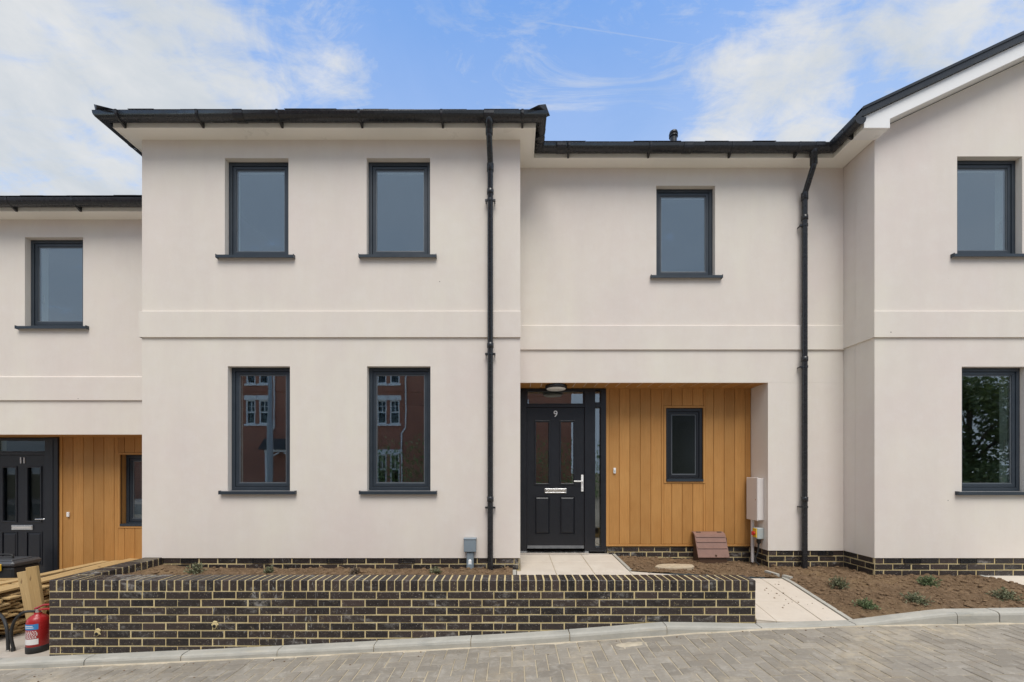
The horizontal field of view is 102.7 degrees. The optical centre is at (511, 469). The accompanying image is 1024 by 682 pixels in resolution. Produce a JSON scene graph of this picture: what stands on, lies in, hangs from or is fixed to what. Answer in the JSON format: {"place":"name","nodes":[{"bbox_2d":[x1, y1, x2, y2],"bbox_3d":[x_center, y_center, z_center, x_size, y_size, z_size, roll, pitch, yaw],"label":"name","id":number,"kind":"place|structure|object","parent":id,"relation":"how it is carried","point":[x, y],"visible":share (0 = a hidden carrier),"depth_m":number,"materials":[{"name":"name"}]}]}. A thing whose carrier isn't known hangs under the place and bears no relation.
{"place":"outdoors","nodes":[
{"label":"outdoors","id":0,"kind":"place"},
{"bbox_2d":[0,633,49,657],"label":"yard slab","id":1,"kind":"structure","parent":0,"point":[19,641],"depth_m":4.11,"materials":[{"name":"concrete"}]},
{"bbox_2d":[0,613,10,651],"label":"rubber hose","id":2,"kind":"object","parent":1,"relation":"on","point":[5,623],"visible":1,"depth_m":4.06,"materials":[{"name":"black rubber"}]},
{"bbox_2d":[0,553,40,577],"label":"tool chest","id":3,"kind":"object","parent":1,"relation":"on","point":[11,565],"visible":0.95,"depth_m":5.36,"materials":[{"name":"black plastic"}]},
{"bbox_2d":[17,571,32,619],"bbox_3d":[-4.974,1.433,4.230,0.100,0.788,0.030,-11,0,0],"label":"timber board","id":4,"kind":"object","parent":1,"relation":"on","point":[23,586],"visible":0.36,"depth_m":4.21,"materials":[{"name":"brown wood"}]},
{"bbox_2d":[9,604,49,653],"bbox_3d":[-4.774,1.563,4.080,0.410,0.475,0.174,0,0,0],"label":"fire extinguisher","id":5,"kind":"object","parent":1,"relation":"on","point":[37,633],"visible":0.92,"depth_m":4.04,"materials":[{"name":"red metal"}]},
{"bbox_2d":[26,566,45,614],"bbox_3d":[-4.839,1.393,4.185,0.108,0.823,0.030,-9,0,0],"label":"timber board","id":6,"kind":"object","parent":1,"relation":"on","point":[35,586],"visible":0.5,"depth_m":4.17,"materials":[{"name":"brown wood"}]},
{"bbox_2d":[0,195,141,577],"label":"terrace house","id":7,"kind":"structure","parent":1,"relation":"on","point":[70,389],"depth_m":5.50,"materials":[{"name":"white paint"}]},
{"bbox_2d":[0,455,44,577],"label":"door","id":8,"kind":"structure","parent":7,"relation":"in","point":[22,536],"depth_m":5.96,"materials":[{"name":"black wood"}]},
{"bbox_2d":[14,240,88,329],"bbox_3d":[-6.150,-2.504,5.566,0.946,1.240,0.227,0,0,0],"label":"window","id":9,"kind":"structure","parent":7,"relation":"in","point":[37,246],"depth_m":5.57,"materials":[{"name":"grey metal"}]},
{"bbox_2d":[120,455,141,525],"bbox_3d":[-5.398,0.297,5.993,0.526,1.029,0.166,0,0,0],"label":"window","id":10,"kind":"structure","parent":7,"relation":"in","point":[131,520],"depth_m":6.01,"materials":[{"name":"grey metal"}]},
{"bbox_2d":[126,564,512,574],"bbox_3d":[-2.114,1.163,4.568,4.243,0.126,0.844,0,0,0],"label":"soil bed","id":11,"kind":"object","parent":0,"point":[170,568],"visible":0.33,"depth_m":4.78,"materials":[{"name":"brown soil"}]},
{"bbox_2d":[184,562,206,574],"bbox_3d":[-3.654,1.137,4.726,0.215,0.162,0.217,0,0,0],"label":"shrub","id":12,"kind":"object","parent":11,"relation":"on","point":[194,570],"visible":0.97,"depth_m":4.70,"materials":[{"name":"green plant"}]},
{"bbox_2d":[263,565,273,572],"bbox_3d":[-2.822,1.158,4.752,0.124,0.116,0.116,0,0,-37],"label":"shrub","id":13,"kind":"object","parent":11,"relation":"on","point":[268,569],"visible":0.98,"depth_m":4.74,"materials":[{"name":"green plant"}]},
{"bbox_2d":[348,564,359,574],"bbox_3d":[-1.801,1.144,4.678,0.136,0.134,0.125,0,0,-38],"label":"shrub","id":14,"kind":"object","parent":11,"relation":"on","point":[355,570],"visible":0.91,"depth_m":4.67,"materials":[{"name":"green plant"}]},
{"bbox_2d":[429,566,442,573],"bbox_3d":[-0.884,1.161,4.747,0.151,0.104,0.145,0,0,29],"label":"shrub","id":15,"kind":"object","parent":11,"relation":"on","point":[435,569],"visible":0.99,"depth_m":4.74,"materials":[{"name":"green plant"}]},
{"bbox_2d":[0,622,1023,681],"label":"road","id":16,"kind":"structure","parent":0,"point":[963,653],"depth_m":3.43,"materials":[{"name":"block paving"}]},
{"bbox_2d":[49,557,755,655],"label":"brick wall","id":17,"kind":"structure","parent":16,"relation":"on","point":[109,609],"depth_m":3.93,"materials":[{"name":"black brick"}]},
{"bbox_2d":[611,641,647,648],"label":"spilt sand","id":18,"kind":"structure","parent":16,"relation":"on","point":[627,644],"depth_m":3.67,"materials":[{"name":"beige sand"}]},
{"bbox_2d":[0,0,1023,195],"label":"sky","id":19,"kind":"structure","parent":0,"point":[602,70],"materials":[{"name":"blue"}]},
{"bbox_2d":[33,555,1023,681],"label":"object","id":20,"kind":"object","parent":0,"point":[793,574],"visible":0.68,"depth_m":4.66,"materials":[{"name":"brown soil"}]},
{"bbox_2d":[517,554,845,622],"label":"path","id":21,"kind":"structure","parent":0,"point":[769,608],"depth_m":4.71,"materials":[{"name":"beige concrete"}]},
{"bbox_2d":[513,554,987,619],"bbox_3d":[2.852,1.355,4.853,5.692,0.353,1.835,0,0,0],"label":"path edging","id":22,"kind":"object","parent":21,"relation":"on","point":[815,597],"visible":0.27,"depth_m":4.53,"materials":[{"name":"concrete"}]},
{"bbox_2d":[618,556,782,577],"bbox_3d":[2.427,1.260,5.378,1.962,0.124,0.905,0,0,0],"label":"soil bed","id":23,"kind":"object","parent":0,"point":[648,568],"visible":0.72,"depth_m":5.29,"materials":[{"name":"brown soil"}]},
{"bbox_2d":[655,564,693,572],"bbox_3d":[2.054,1.236,5.163,0.506,0.083,0.174,0,0,0],"label":"stone","id":24,"kind":"object","parent":23,"relation":"on","point":[677,566],"visible":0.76,"depth_m":5.11,"materials":[{"name":"stone"}]},
{"bbox_2d":[692,531,729,562],"bbox_3d":[2.774,1.070,5.677,0.477,0.421,0.221,0,0,0],"label":"meter housing","id":25,"kind":"object","parent":23,"relation":"on","point":[710,546],"visible":0.93,"depth_m":5.63,"materials":[{"name":"brown plastic"}]},
{"bbox_2d":[764,570,779,577],"bbox_3d":[3.223,1.312,5.080,0.045,0.092,0.184,0,0,-12],"label":"concrete offcut","id":26,"kind":"object","parent":23,"relation":"on","point":[770,572],"visible":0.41,"depth_m":5.07,"materials":[{"name":"grey concrete"}]},
{"bbox_2d":[659,573,763,622],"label":"ground","id":27,"kind":"structure","parent":0,"point":[704,574],"depth_m":10.78,"materials":[{"name":"brown soil"}]},
{"bbox_2d":[92,104,844,574],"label":"terrace house","id":28,"kind":"structure","parent":27,"relation":"on","point":[432,338],"depth_m":5.03,"materials":[{"name":"white paint"}]},
{"bbox_2d":[215,162,294,258],"bbox_3d":[-3.092,-3.163,5.005,0.935,1.225,0.183,0,0,0],"label":"window","id":29,"kind":"structure","parent":28,"relation":"in","point":[235,168],"depth_m":5.03,"materials":[{"name":"grey metal"}]},
{"bbox_2d":[218,368,296,493],"bbox_3d":[-3.065,-0.481,5.005,0.918,1.548,0.183,0,0,0],"label":"window","id":30,"kind":"structure","parent":28,"relation":"in","point":[238,487],"depth_m":5.03,"materials":[{"name":"grey metal"}]},
{"bbox_2d":[358,162,436,258],"bbox_3d":[-1.376,-3.165,5.005,0.933,1.221,0.183,0,0,0],"label":"window","id":31,"kind":"structure","parent":28,"relation":"in","point":[375,168],"depth_m":5.03,"materials":[{"name":"grey metal"}]},
{"bbox_2d":[359,368,436,493],"bbox_3d":[-1.371,-0.481,5.005,0.933,1.548,0.183,0,0,0],"label":"window","id":32,"kind":"structure","parent":28,"relation":"in","point":[375,487],"depth_m":5.03,"materials":[{"name":"grey metal"}]},
{"bbox_2d":[527,408,583,548],"bbox_3d":[0.615,0.118,5.779,0.811,1.995,0.117,0,0,0],"label":"door","id":33,"kind":"structure","parent":28,"relation":"in","point":[555,509],"depth_m":5.79,"materials":[{"name":"black wood"}]},
{"bbox_2d":[666,408,703,480],"bbox_3d":[2.443,-0.357,5.833,0.519,1.036,0.106,0,0,0],"label":"window","id":34,"kind":"structure","parent":28,"relation":"in","point":[683,425],"depth_m":5.84,"materials":[{"name":"grey glass"}]},
{"bbox_2d":[650,189,722,278],"bbox_3d":[2.299,-3.142,5.464,0.942,1.236,0.183,0,0,0],"label":"window","id":35,"kind":"structure","parent":28,"relation":"in","point":[706,194],"depth_m":5.49,"materials":[{"name":"grey metal"}]},
{"bbox_2d":[761,566,1023,618],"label":"soil bed","id":36,"kind":"object","parent":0,"point":[909,607],"visible":0.66,"depth_m":4.36,"materials":[{"name":"brown soil"}]},
{"bbox_2d":[826,575,849,588],"bbox_3d":[3.616,1.245,4.512,0.200,0.157,0.204,0,0,19],"label":"shrub","id":37,"kind":"object","parent":36,"relation":"on","point":[842,584],"visible":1,"depth_m":4.52,"materials":[{"name":"green plant"}]},
{"bbox_2d":[852,597,880,609],"bbox_3d":[3.516,1.328,4.086,0.227,0.136,0.208,0,0,0],"label":"shrub","id":38,"kind":"object","parent":36,"relation":"on","point":[867,604],"visible":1,"depth_m":4.06,"materials":[{"name":"green plant"}]},
{"bbox_2d":[898,591,934,605],"bbox_3d":[4.032,1.270,4.109,0.276,0.141,0.265,0,0,-24],"label":"shrub","id":39,"kind":"object","parent":36,"relation":"on","point":[914,598],"visible":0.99,"depth_m":4.07,"materials":[{"name":"green plant"}]},
{"bbox_2d":[829,31,1023,575],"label":"gabled house","id":40,"kind":"structure","parent":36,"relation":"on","point":[932,164],"depth_m":4.96,"materials":[{"name":"white paint"}]},
{"bbox_2d":[950,161,1023,257],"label":"window","id":41,"kind":"structure","parent":40,"relation":"in","point":[1008,167],"depth_m":5.03,"materials":[{"name":"grey metal"}]},
{"bbox_2d":[955,368,1023,494],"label":"window","id":42,"kind":"structure","parent":40,"relation":"in","point":[1012,374],"depth_m":5.03,"materials":[{"name":"grey metal"}]},
{"bbox_2d":[912,575,942,587],"bbox_3d":[4.603,1.226,4.526,0.226,0.134,0.249,0,0,0],"label":"shrub","id":43,"kind":"object","parent":36,"relation":"on","point":[923,580],"visible":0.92,"depth_m":4.52,"materials":[{"name":"green plant"}]},
{"bbox_2d":[985,586,1023,601],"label":"shrub","id":44,"kind":"object","parent":36,"relation":"on","point":[1004,594],"visible":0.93,"depth_m":4.09,"materials":[{"name":"green plant"}]},
{"bbox_2d":[988,576,1023,584],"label":"neighbour path","id":45,"kind":"structure","parent":0,"point":[1019,579],"depth_m":4.86,"materials":[{"name":"beige concrete"}]},
{"label":"timber board","id":46,"kind":"object","parent":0,"visible":0},
{"bbox_2d":[0,584,48,588],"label":"timber board","id":47,"kind":"object","parent":46,"relation":"on","point":[45,586],"visible":0.14,"depth_m":4.67,"materials":[{"name":"brown wood"}]},
{"bbox_2d":[0,561,108,585],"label":"timber board","id":48,"kind":"object","parent":47,"relation":"on","point":[50,573],"visible":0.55,"depth_m":5.27,"materials":[{"name":"brown wood"}]},
{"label":"carriageway","id":49,"kind":"structure","parent":0,"visible":0},
{"bbox_2d":[0,608,1023,668],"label":"kerb","id":50,"kind":"structure","parent":49,"relation":"on","point":[974,615],"depth_m":3.82,"materials":[{"name":"concrete"}]},
{"label":"timber board","id":51,"kind":"object","parent":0,"visible":0},
{"bbox_2d":[0,578,15,580],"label":"timber board","id":52,"kind":"object","parent":51,"relation":"on","point":[3,579],"visible":0.12,"depth_m":4.94,"materials":[{"name":"brown wood"}]},
{"bbox_2d":[0,560,119,587],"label":"timber board","id":53,"kind":"object","parent":52,"relation":"on","point":[80,568],"visible":0.34,"depth_m":5.43,"materials":[{"name":"brown wood"}]},
{"bbox_2d":[0,558,136,592],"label":"timber board","id":54,"kind":"object","parent":52,"relation":"on","point":[16,586],"visible":0.72,"depth_m":5.01,"materials":[{"name":"brown wood"}]},
{"label":"timber board","id":55,"kind":"object","parent":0,"visible":0},
{"bbox_2d":[0,628,20,632],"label":"timber board","id":56,"kind":"object","parent":55,"relation":"on","point":[14,630],"visible":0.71,"depth_m":4.40,"materials":[{"name":"brown wood"}]},
{"label":"timber board","id":57,"kind":"object","parent":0,"visible":0},
{"bbox_2d":[0,621,18,626],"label":"timber board","id":58,"kind":"object","parent":57,"relation":"on","point":[9,623],"visible":0.43,"depth_m":4.36,"materials":[{"name":"brown wood"}]},
{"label":"timber board","id":59,"kind":"object","parent":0,"visible":0},
{"bbox_2d":[5,613,18,617],"bbox_3d":[-6.265,1.547,4.403,1.900,0.020,0.125,0,1,3],"label":"timber board","id":60,"kind":"object","parent":59,"relation":"on","point":[11,615],"visible":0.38,"depth_m":4.36,"materials":[{"name":"brown wood"}]},
{"bbox_2d":[0,608,16,612],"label":"timber board","id":61,"kind":"object","parent":60,"relation":"on","point":[8,610],"visible":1,"depth_m":4.38,"materials":[{"name":"brown wood"}]},
{"label":"timber board","id":62,"kind":"object","parent":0,"visible":0},
{"bbox_2d":[0,595,20,599],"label":"timber board","id":63,"kind":"object","parent":62,"relation":"on","point":[8,597],"visible":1,"depth_m":4.37,"materials":[{"name":"brown wood"}]},
{"bbox_2d":[0,592,20,595],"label":"timber board","id":64,"kind":"object","parent":63,"relation":"on","point":[9,593],"visible":0.91,"depth_m":4.44,"materials":[{"name":"brown wood"}]},
{"label":"timber board","id":65,"kind":"object","parent":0,"visible":0},
{"bbox_2d":[9,624,24,629],"bbox_3d":[-6.336,1.728,4.568,1.900,0.025,0.115,-1,-2,5],"label":"timber board","id":66,"kind":"object","parent":65,"relation":"on","point":[20,626],"visible":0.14,"depth_m":4.50,"materials":[{"name":"brown wood"}]},
{"label":"timber board","id":67,"kind":"object","parent":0,"visible":0},
{"bbox_2d":[6,618,25,622],"bbox_3d":[-6.295,1.637,4.534,1.900,0.023,0.090,1,0,4],"label":"timber board","id":68,"kind":"object","parent":67,"relation":"on","point":[19,619],"visible":0.57,"depth_m":4.48,"materials":[{"name":"brown wood"}]},
{"label":"timber board","id":69,"kind":"object","parent":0,"visible":0},
{"bbox_2d":[13,606,23,610],"bbox_3d":[-6.241,1.521,4.540,1.900,0.019,0.125,0,-2,3],"label":"timber board","id":70,"kind":"object","parent":69,"relation":"on","point":[20,608],"visible":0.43,"depth_m":4.46,"materials":[{"name":"brown wood"}]},
{"bbox_2d":[11,603,22,607],"bbox_3d":[-6.306,1.476,4.408,1.900,0.021,0.100,1,1,-4],"label":"timber board","id":71,"kind":"object","parent":70,"relation":"on","point":[18,606],"visible":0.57,"depth_m":4.45,"materials":[{"name":"brown wood"}]},
{"bbox_2d":[7,602,19,605],"bbox_3d":[-6.331,1.446,4.413,1.900,0.021,0.100,0,0,-1],"label":"timber board","id":72,"kind":"object","parent":71,"relation":"on","point":[13,603],"visible":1,"depth_m":4.43,"materials":[{"name":"brown wood"}]}
]}

